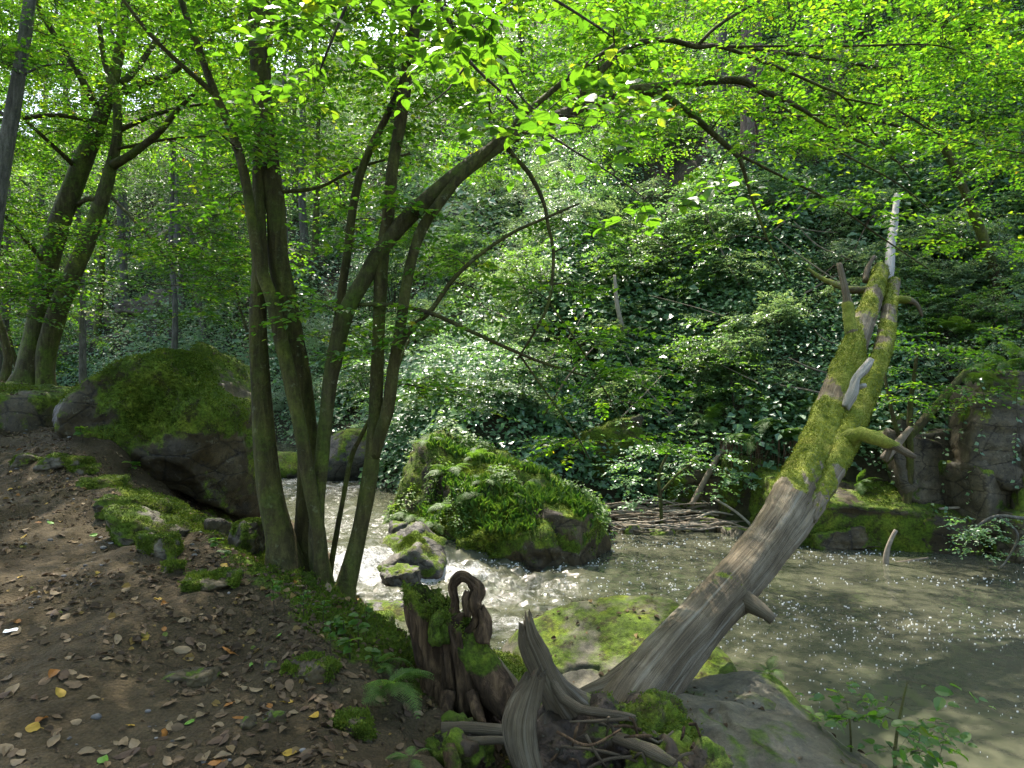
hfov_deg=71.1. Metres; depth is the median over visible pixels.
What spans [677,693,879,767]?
bank rock
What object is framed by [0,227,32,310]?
woodland tree
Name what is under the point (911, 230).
shrub
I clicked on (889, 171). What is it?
shrub
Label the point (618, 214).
shrub
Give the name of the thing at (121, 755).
fallen leaf
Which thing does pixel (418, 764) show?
fern
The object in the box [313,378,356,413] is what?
shrub
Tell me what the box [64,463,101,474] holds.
stone
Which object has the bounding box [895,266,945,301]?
shrub
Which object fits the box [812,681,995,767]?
sapling
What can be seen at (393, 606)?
wet rock
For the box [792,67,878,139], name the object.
shrub
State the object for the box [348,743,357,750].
fallen leaf
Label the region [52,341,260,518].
mossy boulder
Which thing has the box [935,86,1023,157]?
shrub
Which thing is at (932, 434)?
rock
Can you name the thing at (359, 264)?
shrub
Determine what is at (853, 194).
shrub
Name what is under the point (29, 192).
woodland tree
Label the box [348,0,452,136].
woodland tree
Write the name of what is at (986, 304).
shrub
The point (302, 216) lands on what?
tall tree
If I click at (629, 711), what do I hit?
fallen tree
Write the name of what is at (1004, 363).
fern
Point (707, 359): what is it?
shrub
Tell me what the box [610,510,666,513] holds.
driftwood stick
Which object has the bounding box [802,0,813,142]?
pine tree
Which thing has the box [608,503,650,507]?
driftwood stick
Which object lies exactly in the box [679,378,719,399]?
fern
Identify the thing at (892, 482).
ivy strand
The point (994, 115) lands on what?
shrub
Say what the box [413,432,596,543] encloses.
grass
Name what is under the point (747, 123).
pine tree
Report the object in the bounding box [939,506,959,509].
fallen branch
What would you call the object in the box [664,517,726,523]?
driftwood stick
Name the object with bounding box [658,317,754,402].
shrub
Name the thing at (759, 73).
pine tree
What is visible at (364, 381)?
shrub
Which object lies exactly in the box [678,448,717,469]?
shrub
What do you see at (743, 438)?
fern
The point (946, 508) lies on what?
ivy strand
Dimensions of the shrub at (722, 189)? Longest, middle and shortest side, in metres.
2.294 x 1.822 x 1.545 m
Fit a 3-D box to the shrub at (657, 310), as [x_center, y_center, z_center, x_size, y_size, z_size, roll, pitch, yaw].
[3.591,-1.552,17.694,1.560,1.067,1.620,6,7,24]
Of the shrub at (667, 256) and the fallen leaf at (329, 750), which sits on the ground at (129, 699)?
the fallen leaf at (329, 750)
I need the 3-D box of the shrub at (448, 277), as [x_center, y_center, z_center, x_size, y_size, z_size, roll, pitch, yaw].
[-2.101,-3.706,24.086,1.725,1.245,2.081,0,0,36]
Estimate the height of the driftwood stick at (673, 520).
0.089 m
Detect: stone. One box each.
[8,453,41,467]
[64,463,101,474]
[160,556,190,572]
[204,517,231,535]
[240,714,256,729]
[262,710,285,723]
[264,660,276,673]
[621,525,640,534]
[648,528,675,535]
[691,513,716,531]
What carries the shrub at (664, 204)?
on the hillside
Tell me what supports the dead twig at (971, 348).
in the undergrowth
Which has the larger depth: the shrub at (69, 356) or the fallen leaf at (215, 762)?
the shrub at (69, 356)
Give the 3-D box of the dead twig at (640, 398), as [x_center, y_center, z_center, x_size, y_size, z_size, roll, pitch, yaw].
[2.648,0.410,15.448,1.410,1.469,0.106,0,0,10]
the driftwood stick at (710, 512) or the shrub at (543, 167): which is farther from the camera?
the shrub at (543, 167)
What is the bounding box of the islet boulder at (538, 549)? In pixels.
[389,428,609,571]
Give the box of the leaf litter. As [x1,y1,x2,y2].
[0,352,867,767]
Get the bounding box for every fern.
[361,667,433,718]
[371,652,413,676]
[387,746,430,767]
[388,499,424,523]
[410,435,445,445]
[417,513,444,534]
[424,463,472,478]
[426,492,484,513]
[464,447,497,461]
[471,472,505,488]
[513,492,530,503]
[525,478,542,486]
[571,347,600,360]
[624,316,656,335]
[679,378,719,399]
[686,403,729,427]
[703,366,756,373]
[724,431,765,454]
[748,391,797,420]
[752,418,788,443]
[754,656,784,680]
[764,427,802,440]
[793,394,817,416]
[801,705,845,734]
[854,469,880,494]
[924,316,994,341]
[963,371,1010,387]
[969,354,1023,370]
[999,340,1023,358]
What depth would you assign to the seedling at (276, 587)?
4.46 m
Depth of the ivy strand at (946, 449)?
12.18 m
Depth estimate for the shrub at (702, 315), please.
16.64 m
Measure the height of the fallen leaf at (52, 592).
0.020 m
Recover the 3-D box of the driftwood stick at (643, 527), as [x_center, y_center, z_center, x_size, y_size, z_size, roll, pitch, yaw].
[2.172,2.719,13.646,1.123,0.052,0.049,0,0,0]
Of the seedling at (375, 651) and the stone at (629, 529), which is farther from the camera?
the stone at (629, 529)
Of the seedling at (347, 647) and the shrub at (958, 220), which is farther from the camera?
the shrub at (958, 220)
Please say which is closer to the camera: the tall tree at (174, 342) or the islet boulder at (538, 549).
the islet boulder at (538, 549)
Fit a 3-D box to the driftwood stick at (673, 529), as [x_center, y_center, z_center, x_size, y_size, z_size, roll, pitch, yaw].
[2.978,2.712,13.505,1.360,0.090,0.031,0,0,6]
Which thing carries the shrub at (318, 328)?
on the hillside
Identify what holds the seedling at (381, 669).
on the ground at (129, 699)
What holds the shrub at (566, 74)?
on the hillside
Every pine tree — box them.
[716,6,727,166]
[739,0,793,184]
[753,2,767,176]
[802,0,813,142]
[828,0,843,140]
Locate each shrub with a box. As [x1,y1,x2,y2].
[56,341,95,379]
[56,353,78,373]
[60,321,78,343]
[87,356,113,372]
[97,312,131,333]
[116,273,139,286]
[118,312,160,348]
[129,337,180,355]
[135,303,182,332]
[159,247,198,288]
[166,313,195,330]
[272,384,287,413]
[287,205,310,230]
[299,296,325,320]
[302,315,353,350]
[305,339,345,375]
[306,189,346,227]
[307,212,336,231]
[308,334,357,369]
[309,294,334,311]
[311,374,322,399]
[312,374,356,408]
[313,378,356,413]
[319,235,343,251]
[328,292,390,324]
[336,339,402,412]
[348,318,393,354]
[348,336,415,382]
[349,256,394,290]
[349,371,386,398]
[351,246,421,315]
[354,317,390,339]
[366,183,411,214]
[372,213,440,277]
[372,298,452,351]
[377,136,418,161]
[396,209,448,263]
[396,393,434,424]
[397,160,428,188]
[397,236,463,281]
[399,135,431,168]
[411,361,464,405]
[412,306,461,352]
[416,175,437,191]
[423,258,471,284]
[423,337,469,365]
[425,233,507,306]
[431,271,508,330]
[434,212,501,261]
[435,233,471,278]
[437,292,514,333]
[443,215,493,255]
[446,243,481,263]
[447,367,534,420]
[449,115,471,143]
[453,170,489,197]
[456,263,520,317]
[458,249,494,275]
[466,343,548,386]
[468,171,509,209]
[471,155,529,220]
[472,131,513,146]
[473,254,571,316]
[477,129,494,147]
[477,257,515,289]
[480,315,520,345]
[487,231,573,318]
[487,319,548,345]
[488,177,552,217]
[488,333,574,380]
[489,187,526,207]
[490,213,549,252]
[491,313,556,345]
[492,383,543,422]
[496,216,565,263]
[499,361,557,411]
[509,393,565,434]
[510,350,557,375]
[511,391,568,426]
[527,163,566,190]
[527,189,610,238]
[528,156,572,187]
[532,165,587,210]
[535,355,590,388]
[546,62,578,120]
[553,163,640,220]
[554,279,609,304]
[564,275,603,310]
[571,123,639,174]
[573,196,650,239]
[575,322,638,360]
[576,231,673,310]
[579,282,637,316]
[584,374,673,418]
[585,393,644,422]
[586,217,653,256]
[589,234,669,293]
[589,317,652,360]
[592,128,650,173]
[593,364,642,396]
[595,367,668,414]
[595,412,667,462]
[600,206,635,225]
[603,300,646,322]
[609,231,688,285]
[611,337,666,367]
[612,129,649,154]
[615,175,673,208]
[617,365,669,396]
[626,187,723,245]
[630,229,717,289]
[630,314,678,351]
[631,222,680,253]
[633,91,713,150]
[633,433,721,496]
[634,120,703,176]
[634,230,686,279]
[635,230,670,254]
[635,300,680,329]
[638,464,697,497]
[639,188,757,259]
[640,108,698,149]
[646,272,690,304]
[648,203,717,239]
[654,267,713,314]
[658,209,715,240]
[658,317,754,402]
[668,210,735,263]
[669,409,727,442]
[670,311,720,338]
[670,333,738,381]
[672,161,745,211]
[674,217,731,253]
[674,340,754,381]
[675,170,744,200]
[676,205,743,242]
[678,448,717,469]
[684,262,740,306]
[685,329,771,394]
[685,336,781,393]
[688,364,756,408]
[689,246,747,283]
[691,240,748,269]
[691,418,747,454]
[695,233,742,262]
[699,87,739,127]
[702,353,787,428]
[705,218,756,250]
[706,335,768,370]
[707,250,782,296]
[709,306,807,356]
[720,208,779,243]
[726,167,788,210]
[728,209,778,236]
[731,297,818,352]
[734,47,825,130]
[737,289,819,348]
[741,155,825,215]
[752,361,821,408]
[778,252,831,287]
[789,99,899,188]
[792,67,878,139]
[810,277,866,311]
[816,188,910,241]
[817,238,882,271]
[829,191,892,223]
[843,239,930,280]
[845,139,939,191]
[853,235,916,260]
[857,46,949,122]
[859,61,950,117]
[860,185,905,206]
[885,219,956,257]
[886,88,971,140]
[886,173,957,209]
[894,144,945,177]
[894,263,956,326]
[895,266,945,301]
[896,249,983,292]
[897,293,1001,372]
[897,300,963,343]
[900,185,956,227]
[900,280,962,328]
[906,214,977,278]
[908,267,962,293]
[909,218,1007,260]
[909,259,989,302]
[913,284,1011,353]
[917,121,1023,204]
[918,207,1023,261]
[919,340,1006,383]
[931,201,992,226]
[931,296,1023,346]
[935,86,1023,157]
[935,248,1023,304]
[936,100,1005,146]
[938,217,1017,255]
[939,514,1023,569]
[943,330,989,358]
[947,259,1004,292]
[948,272,1023,367]
[950,222,1019,258]
[957,106,1023,153]
[959,192,1023,242]
[960,282,1023,337]
[966,319,1023,371]
[968,296,1023,339]
[975,239,1023,288]
[987,190,1023,218]
[992,218,1023,247]
[998,334,1023,369]
[1001,170,1023,216]
[1002,323,1023,345]
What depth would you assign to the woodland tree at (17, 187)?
23.18 m
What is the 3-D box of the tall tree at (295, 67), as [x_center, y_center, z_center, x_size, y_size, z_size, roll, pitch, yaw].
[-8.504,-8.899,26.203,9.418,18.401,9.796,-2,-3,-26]
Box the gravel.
[0,429,331,764]
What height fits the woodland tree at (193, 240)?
9.006 m
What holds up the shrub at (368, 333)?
on the hillside
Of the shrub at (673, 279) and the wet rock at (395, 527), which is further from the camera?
the shrub at (673, 279)
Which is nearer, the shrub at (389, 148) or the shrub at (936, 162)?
the shrub at (936, 162)
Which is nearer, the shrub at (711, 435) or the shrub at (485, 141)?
the shrub at (711, 435)
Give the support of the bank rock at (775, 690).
on the ground at (129, 699)
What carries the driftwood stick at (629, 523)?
on the driftwood stick at (617, 525)
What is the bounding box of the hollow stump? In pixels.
[400,570,518,744]
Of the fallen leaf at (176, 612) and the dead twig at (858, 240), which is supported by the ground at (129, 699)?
the fallen leaf at (176, 612)
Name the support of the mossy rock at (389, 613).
on the ground at (129, 699)
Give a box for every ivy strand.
[890,410,898,484]
[941,384,949,498]
[944,506,954,550]
[958,384,966,438]
[965,468,973,504]
[973,378,988,460]
[1010,384,1022,488]
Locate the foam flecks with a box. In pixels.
[479,530,1023,757]
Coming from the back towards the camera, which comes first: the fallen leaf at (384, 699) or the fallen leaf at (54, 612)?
the fallen leaf at (54, 612)
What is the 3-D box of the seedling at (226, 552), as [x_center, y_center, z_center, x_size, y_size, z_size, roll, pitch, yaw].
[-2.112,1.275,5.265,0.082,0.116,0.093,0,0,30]
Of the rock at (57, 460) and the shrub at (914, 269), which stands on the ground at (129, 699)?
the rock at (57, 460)
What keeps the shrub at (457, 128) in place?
on the hillside
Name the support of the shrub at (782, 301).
on the hillside
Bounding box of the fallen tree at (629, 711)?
[425,193,923,767]
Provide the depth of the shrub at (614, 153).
22.35 m
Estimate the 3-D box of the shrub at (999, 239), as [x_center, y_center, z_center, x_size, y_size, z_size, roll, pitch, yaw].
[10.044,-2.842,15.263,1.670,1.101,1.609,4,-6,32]
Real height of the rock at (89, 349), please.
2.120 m
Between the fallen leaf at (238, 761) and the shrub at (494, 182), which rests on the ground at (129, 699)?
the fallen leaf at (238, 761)
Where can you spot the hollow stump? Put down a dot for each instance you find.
(454, 653)
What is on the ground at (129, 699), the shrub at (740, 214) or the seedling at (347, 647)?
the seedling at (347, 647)
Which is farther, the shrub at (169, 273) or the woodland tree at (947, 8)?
the shrub at (169, 273)
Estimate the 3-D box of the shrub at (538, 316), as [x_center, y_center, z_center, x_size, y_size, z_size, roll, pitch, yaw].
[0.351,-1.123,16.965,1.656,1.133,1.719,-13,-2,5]
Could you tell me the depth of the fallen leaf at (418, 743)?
3.61 m
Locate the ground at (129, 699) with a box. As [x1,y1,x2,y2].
[0,380,507,767]
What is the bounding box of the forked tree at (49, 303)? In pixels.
[0,0,324,385]
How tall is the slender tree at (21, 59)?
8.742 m
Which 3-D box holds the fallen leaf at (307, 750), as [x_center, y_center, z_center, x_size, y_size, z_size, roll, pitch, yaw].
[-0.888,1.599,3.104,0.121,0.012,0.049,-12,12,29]
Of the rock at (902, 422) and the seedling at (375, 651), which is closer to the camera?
the seedling at (375, 651)
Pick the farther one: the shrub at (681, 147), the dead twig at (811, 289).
the shrub at (681, 147)
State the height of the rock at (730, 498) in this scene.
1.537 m
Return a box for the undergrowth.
[3,0,1023,518]
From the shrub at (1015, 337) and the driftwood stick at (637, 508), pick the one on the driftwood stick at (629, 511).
the driftwood stick at (637, 508)
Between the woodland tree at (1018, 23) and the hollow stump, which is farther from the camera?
the woodland tree at (1018, 23)
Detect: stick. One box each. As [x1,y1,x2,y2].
[604,502,648,504]
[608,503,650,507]
[609,523,625,527]
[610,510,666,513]
[610,513,656,516]
[610,522,649,525]
[617,526,654,527]
[623,507,647,509]
[624,524,665,527]
[626,513,678,518]
[633,529,655,532]
[635,499,678,505]
[635,516,677,522]
[637,516,658,518]
[640,527,701,529]
[642,514,701,518]
[644,516,692,520]
[648,501,680,507]
[651,503,707,508]
[655,525,695,527]
[657,511,697,516]
[663,509,718,515]
[663,520,684,521]
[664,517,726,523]
[667,521,744,524]
[669,510,702,513]
[672,523,715,526]
[673,524,712,527]
[686,504,706,508]
[686,518,726,524]
[689,527,714,530]
[693,511,732,521]
[702,526,747,527]
[703,521,742,526]
[883,529,897,563]
[896,557,928,561]
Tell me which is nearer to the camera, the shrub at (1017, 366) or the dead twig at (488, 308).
the shrub at (1017, 366)
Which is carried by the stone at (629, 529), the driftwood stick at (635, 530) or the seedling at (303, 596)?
the driftwood stick at (635, 530)
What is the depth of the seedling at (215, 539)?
5.39 m
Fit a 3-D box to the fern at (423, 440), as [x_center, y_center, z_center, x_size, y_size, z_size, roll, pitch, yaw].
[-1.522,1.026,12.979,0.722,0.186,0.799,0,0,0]
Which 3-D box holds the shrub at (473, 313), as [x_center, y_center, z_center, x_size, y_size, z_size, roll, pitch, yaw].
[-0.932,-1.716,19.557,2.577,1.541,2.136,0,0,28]
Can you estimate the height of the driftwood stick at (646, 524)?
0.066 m
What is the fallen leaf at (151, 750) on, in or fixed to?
on the ground at (129, 699)
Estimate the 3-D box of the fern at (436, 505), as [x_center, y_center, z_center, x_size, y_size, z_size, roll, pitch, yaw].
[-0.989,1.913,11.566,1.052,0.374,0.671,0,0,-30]
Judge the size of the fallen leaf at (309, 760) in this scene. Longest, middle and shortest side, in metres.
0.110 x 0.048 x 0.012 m
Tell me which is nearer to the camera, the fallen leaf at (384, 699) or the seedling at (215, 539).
the fallen leaf at (384, 699)
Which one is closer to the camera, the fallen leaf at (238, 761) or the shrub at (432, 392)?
the fallen leaf at (238, 761)
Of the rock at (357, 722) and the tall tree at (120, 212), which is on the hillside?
the tall tree at (120, 212)
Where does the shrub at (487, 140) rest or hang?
on the hillside
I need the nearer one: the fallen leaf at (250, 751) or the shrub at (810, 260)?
the fallen leaf at (250, 751)
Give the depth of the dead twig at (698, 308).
16.01 m
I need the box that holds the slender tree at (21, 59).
[0,0,128,251]
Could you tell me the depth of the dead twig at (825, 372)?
14.32 m
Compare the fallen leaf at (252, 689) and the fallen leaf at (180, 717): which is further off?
the fallen leaf at (252, 689)
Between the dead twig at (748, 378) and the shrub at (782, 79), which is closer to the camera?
the dead twig at (748, 378)
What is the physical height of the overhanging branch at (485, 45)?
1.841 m
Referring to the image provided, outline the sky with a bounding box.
[0,0,510,135]
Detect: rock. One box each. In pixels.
[0,381,71,430]
[32,451,96,470]
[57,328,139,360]
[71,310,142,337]
[75,473,130,489]
[92,491,175,519]
[101,503,191,546]
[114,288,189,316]
[134,529,184,559]
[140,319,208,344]
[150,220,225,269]
[161,666,221,686]
[177,566,244,592]
[227,516,264,555]
[277,451,297,477]
[279,648,342,684]
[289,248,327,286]
[327,428,390,480]
[327,705,380,743]
[365,600,404,621]
[374,610,395,624]
[376,521,447,578]
[380,563,421,586]
[388,520,407,533]
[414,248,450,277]
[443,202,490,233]
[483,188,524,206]
[493,648,528,680]
[502,595,737,687]
[571,414,644,480]
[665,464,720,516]
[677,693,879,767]
[684,678,775,709]
[697,671,844,745]
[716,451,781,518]
[717,525,748,537]
[748,466,982,554]
[809,525,896,549]
[868,413,917,431]
[878,427,952,504]
[915,427,951,448]
[920,513,987,552]
[938,460,1011,535]
[947,385,1023,491]
[961,368,1023,398]
[985,507,1023,563]
[1010,446,1023,510]
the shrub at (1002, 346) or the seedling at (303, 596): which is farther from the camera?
the shrub at (1002, 346)
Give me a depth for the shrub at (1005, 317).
13.46 m
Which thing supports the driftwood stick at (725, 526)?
on the rock at (734, 532)
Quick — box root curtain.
[720,440,796,481]
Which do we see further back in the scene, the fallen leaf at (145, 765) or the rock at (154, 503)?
the rock at (154, 503)
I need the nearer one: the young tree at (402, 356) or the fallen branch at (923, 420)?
the fallen branch at (923, 420)
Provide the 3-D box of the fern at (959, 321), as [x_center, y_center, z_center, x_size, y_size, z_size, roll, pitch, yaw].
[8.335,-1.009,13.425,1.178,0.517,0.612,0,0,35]
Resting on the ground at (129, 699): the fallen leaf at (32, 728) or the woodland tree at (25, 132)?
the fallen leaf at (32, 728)
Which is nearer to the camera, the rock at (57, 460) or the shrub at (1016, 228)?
the rock at (57, 460)
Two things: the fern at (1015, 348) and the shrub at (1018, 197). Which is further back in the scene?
the shrub at (1018, 197)
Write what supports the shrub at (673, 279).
on the hillside
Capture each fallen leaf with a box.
[0,690,11,697]
[0,743,13,752]
[1,683,18,701]
[7,748,17,757]
[10,626,20,634]
[10,758,23,765]
[15,749,25,755]
[25,722,41,731]
[30,694,37,700]
[31,716,47,725]
[37,675,51,685]
[46,669,59,679]
[47,735,60,748]
[49,727,61,737]
[50,590,61,594]
[50,610,58,616]
[51,714,62,717]
[55,687,65,696]
[58,668,69,679]
[60,613,71,618]
[60,633,69,638]
[63,680,79,685]
[69,669,76,674]
[69,682,85,687]
[70,719,84,724]
[77,674,92,677]
[77,746,98,753]
[87,695,99,698]
[94,597,104,602]
[94,749,111,753]
[97,754,107,764]
[112,749,133,759]
[114,634,121,643]
[118,736,127,749]
[124,747,145,755]
[129,738,139,748]
[138,763,148,767]
[147,745,155,755]
[161,697,179,706]
[161,728,167,735]
[163,756,172,765]
[166,721,172,733]
[168,723,188,731]
[169,646,191,653]
[170,609,182,618]
[172,755,183,762]
[173,714,186,721]
[174,736,185,740]
[178,617,191,621]
[178,743,191,749]
[181,689,195,695]
[184,719,193,724]
[185,636,194,644]
[189,545,198,548]
[190,753,204,761]
[196,642,205,650]
[196,711,207,716]
[201,750,210,762]
[202,759,225,765]
[207,735,230,743]
[210,751,231,758]
[212,722,223,726]
[214,712,232,717]
[215,762,227,767]
[218,654,229,659]
[218,733,228,746]
[220,730,228,736]
[222,646,238,655]
[232,757,249,765]
[242,747,260,754]
[245,699,254,704]
[249,687,262,691]
[250,595,259,600]
[260,723,268,729]
[278,691,285,698]
[283,748,296,755]
[285,676,293,691]
[288,709,297,713]
[292,752,315,758]
[297,756,318,766]
[298,748,316,755]
[299,704,310,710]
[308,711,318,719]
[314,697,321,702]
[318,694,327,698]
[324,748,342,752]
[325,582,331,589]
[328,741,335,751]
[337,759,349,764]
[344,671,358,677]
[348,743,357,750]
[376,694,386,701]
[394,743,403,749]
[404,709,410,715]
[410,738,423,746]
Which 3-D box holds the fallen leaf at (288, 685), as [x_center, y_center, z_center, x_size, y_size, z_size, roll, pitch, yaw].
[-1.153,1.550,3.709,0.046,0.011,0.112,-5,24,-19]
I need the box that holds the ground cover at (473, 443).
[382,412,617,548]
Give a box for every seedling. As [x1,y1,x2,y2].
[73,425,91,441]
[122,460,140,476]
[208,537,223,551]
[216,550,230,562]
[266,577,281,614]
[296,590,311,615]
[315,600,330,622]
[323,621,336,652]
[331,615,341,629]
[333,620,351,635]
[337,637,362,659]
[348,612,369,647]
[361,602,373,628]
[364,647,380,665]
[377,663,390,678]
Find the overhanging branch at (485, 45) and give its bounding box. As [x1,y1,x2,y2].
[209,0,767,241]
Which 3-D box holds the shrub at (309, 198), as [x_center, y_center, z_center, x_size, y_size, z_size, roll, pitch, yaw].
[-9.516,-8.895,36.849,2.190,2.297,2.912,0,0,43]
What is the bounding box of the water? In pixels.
[276,441,1023,767]
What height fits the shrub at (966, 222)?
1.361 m
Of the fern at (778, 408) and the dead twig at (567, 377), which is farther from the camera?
the dead twig at (567, 377)
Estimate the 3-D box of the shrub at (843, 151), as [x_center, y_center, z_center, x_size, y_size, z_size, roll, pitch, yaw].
[8.655,-6.122,18.681,3.061,2.415,2.302,0,0,32]
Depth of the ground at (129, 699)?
3.96 m
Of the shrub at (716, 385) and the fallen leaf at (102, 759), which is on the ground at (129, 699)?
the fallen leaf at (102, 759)
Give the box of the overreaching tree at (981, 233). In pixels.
[391,0,1023,302]
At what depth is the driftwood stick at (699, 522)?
13.69 m
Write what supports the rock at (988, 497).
on the hillside
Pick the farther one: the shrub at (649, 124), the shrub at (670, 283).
the shrub at (649, 124)
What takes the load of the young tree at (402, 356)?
on the hillside
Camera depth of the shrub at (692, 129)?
21.98 m
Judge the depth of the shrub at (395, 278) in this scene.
25.51 m
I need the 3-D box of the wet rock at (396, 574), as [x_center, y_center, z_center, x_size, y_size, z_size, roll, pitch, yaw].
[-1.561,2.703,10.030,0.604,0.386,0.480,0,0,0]
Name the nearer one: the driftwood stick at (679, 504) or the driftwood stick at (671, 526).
the driftwood stick at (671, 526)
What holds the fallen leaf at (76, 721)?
on the ground at (129, 699)
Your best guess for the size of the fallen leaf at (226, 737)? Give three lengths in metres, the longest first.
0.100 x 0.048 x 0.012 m
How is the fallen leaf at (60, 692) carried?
on the ground at (129, 699)
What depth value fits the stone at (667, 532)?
13.34 m
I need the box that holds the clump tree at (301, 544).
[51,0,1023,599]
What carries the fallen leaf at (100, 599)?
on the ground at (129, 699)
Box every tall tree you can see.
[0,0,156,235]
[0,0,216,383]
[0,1,124,179]
[0,3,108,100]
[11,0,235,301]
[27,7,323,349]
[41,0,282,311]
[54,0,237,248]
[148,0,393,261]
[296,0,397,251]
[820,2,829,83]
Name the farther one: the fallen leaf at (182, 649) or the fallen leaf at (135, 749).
the fallen leaf at (182, 649)
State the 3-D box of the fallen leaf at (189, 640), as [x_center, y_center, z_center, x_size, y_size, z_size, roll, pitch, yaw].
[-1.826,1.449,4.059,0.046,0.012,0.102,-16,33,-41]
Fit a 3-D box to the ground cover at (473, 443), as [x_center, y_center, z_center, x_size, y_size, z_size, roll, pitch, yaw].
[-0.367,2.068,12.794,4.566,3.088,3.363,0,0,0]
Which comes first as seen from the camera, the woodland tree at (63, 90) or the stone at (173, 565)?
the stone at (173, 565)
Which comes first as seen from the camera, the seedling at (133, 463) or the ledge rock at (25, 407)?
the seedling at (133, 463)
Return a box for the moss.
[112,483,425,694]
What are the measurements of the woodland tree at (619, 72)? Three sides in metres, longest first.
4.940 x 4.565 x 4.178 m
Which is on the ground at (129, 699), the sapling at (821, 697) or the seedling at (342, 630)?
the seedling at (342, 630)
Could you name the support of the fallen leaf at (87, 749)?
on the ground at (129, 699)
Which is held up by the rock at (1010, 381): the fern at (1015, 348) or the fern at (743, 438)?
the fern at (1015, 348)
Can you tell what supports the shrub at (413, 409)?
on the hillside
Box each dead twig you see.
[463,293,529,328]
[533,310,585,369]
[545,345,595,410]
[620,344,673,416]
[621,372,664,416]
[645,235,695,258]
[650,295,740,321]
[662,374,703,420]
[704,209,739,285]
[720,364,778,389]
[755,183,816,244]
[760,213,837,232]
[774,236,839,281]
[781,385,818,392]
[790,358,827,373]
[794,221,857,262]
[802,271,844,295]
[816,250,883,281]
[851,217,871,258]
[954,316,1000,378]
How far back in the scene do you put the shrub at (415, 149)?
38.09 m
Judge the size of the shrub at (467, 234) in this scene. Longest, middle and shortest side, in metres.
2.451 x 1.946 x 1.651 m
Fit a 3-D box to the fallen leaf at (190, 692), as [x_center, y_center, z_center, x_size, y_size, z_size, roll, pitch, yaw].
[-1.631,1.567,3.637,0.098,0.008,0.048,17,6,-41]
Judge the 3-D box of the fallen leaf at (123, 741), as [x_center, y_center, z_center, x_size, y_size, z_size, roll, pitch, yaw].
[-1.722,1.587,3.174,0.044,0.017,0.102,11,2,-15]
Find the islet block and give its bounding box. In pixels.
[512,491,611,566]
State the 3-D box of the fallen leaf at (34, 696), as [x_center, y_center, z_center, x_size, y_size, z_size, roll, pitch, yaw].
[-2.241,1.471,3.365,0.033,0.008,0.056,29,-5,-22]
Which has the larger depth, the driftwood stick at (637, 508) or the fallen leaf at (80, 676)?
the driftwood stick at (637, 508)
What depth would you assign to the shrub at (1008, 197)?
15.21 m
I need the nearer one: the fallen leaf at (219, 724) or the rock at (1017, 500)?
the fallen leaf at (219, 724)
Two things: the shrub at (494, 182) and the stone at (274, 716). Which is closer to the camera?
the stone at (274, 716)
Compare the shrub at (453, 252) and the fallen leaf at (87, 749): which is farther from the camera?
the shrub at (453, 252)
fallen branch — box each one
[613,275,624,330]
[689,444,728,506]
[715,498,750,525]
[880,426,913,462]
[885,369,968,463]
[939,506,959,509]
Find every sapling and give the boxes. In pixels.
[796,681,883,751]
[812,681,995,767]
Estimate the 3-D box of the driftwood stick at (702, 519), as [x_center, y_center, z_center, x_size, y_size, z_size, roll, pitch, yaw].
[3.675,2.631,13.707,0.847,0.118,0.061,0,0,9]
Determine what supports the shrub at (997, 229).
on the hillside
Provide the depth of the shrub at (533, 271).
17.77 m
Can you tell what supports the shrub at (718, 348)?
on the hillside
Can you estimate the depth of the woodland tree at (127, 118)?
49.95 m
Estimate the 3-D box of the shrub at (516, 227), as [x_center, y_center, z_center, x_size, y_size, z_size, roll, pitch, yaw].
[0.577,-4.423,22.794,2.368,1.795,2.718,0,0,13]
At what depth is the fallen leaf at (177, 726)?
3.31 m
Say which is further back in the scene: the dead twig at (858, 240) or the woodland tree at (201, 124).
the woodland tree at (201, 124)
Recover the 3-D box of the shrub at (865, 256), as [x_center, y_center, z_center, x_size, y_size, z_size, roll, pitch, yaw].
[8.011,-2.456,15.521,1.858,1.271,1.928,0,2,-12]
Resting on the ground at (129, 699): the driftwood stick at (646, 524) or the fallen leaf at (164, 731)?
the fallen leaf at (164, 731)
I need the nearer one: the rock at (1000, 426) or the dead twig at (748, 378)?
the rock at (1000, 426)
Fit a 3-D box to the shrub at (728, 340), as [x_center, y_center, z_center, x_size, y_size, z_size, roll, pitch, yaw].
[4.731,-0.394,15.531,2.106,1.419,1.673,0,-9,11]
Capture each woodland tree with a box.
[0,75,39,200]
[0,99,145,381]
[0,116,55,262]
[0,140,115,372]
[0,177,141,367]
[0,225,117,349]
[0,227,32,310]
[9,27,129,166]
[9,272,128,377]
[9,297,67,375]
[10,94,134,249]
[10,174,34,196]
[11,106,194,336]
[63,0,173,220]
[134,2,283,207]
[135,155,249,342]
[168,45,287,228]
[181,217,314,343]
[233,11,358,217]
[240,11,407,287]
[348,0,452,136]
[511,0,554,83]
[540,0,642,49]
[558,19,668,158]
[740,0,853,49]
[844,0,991,94]
[903,0,1023,190]
[915,0,1023,91]
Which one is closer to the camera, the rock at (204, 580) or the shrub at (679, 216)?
the rock at (204, 580)
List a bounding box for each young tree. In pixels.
[332,319,471,448]
[593,432,760,523]
[869,325,1023,503]
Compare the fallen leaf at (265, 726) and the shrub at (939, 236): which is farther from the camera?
the shrub at (939, 236)
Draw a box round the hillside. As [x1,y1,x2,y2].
[0,0,1023,530]

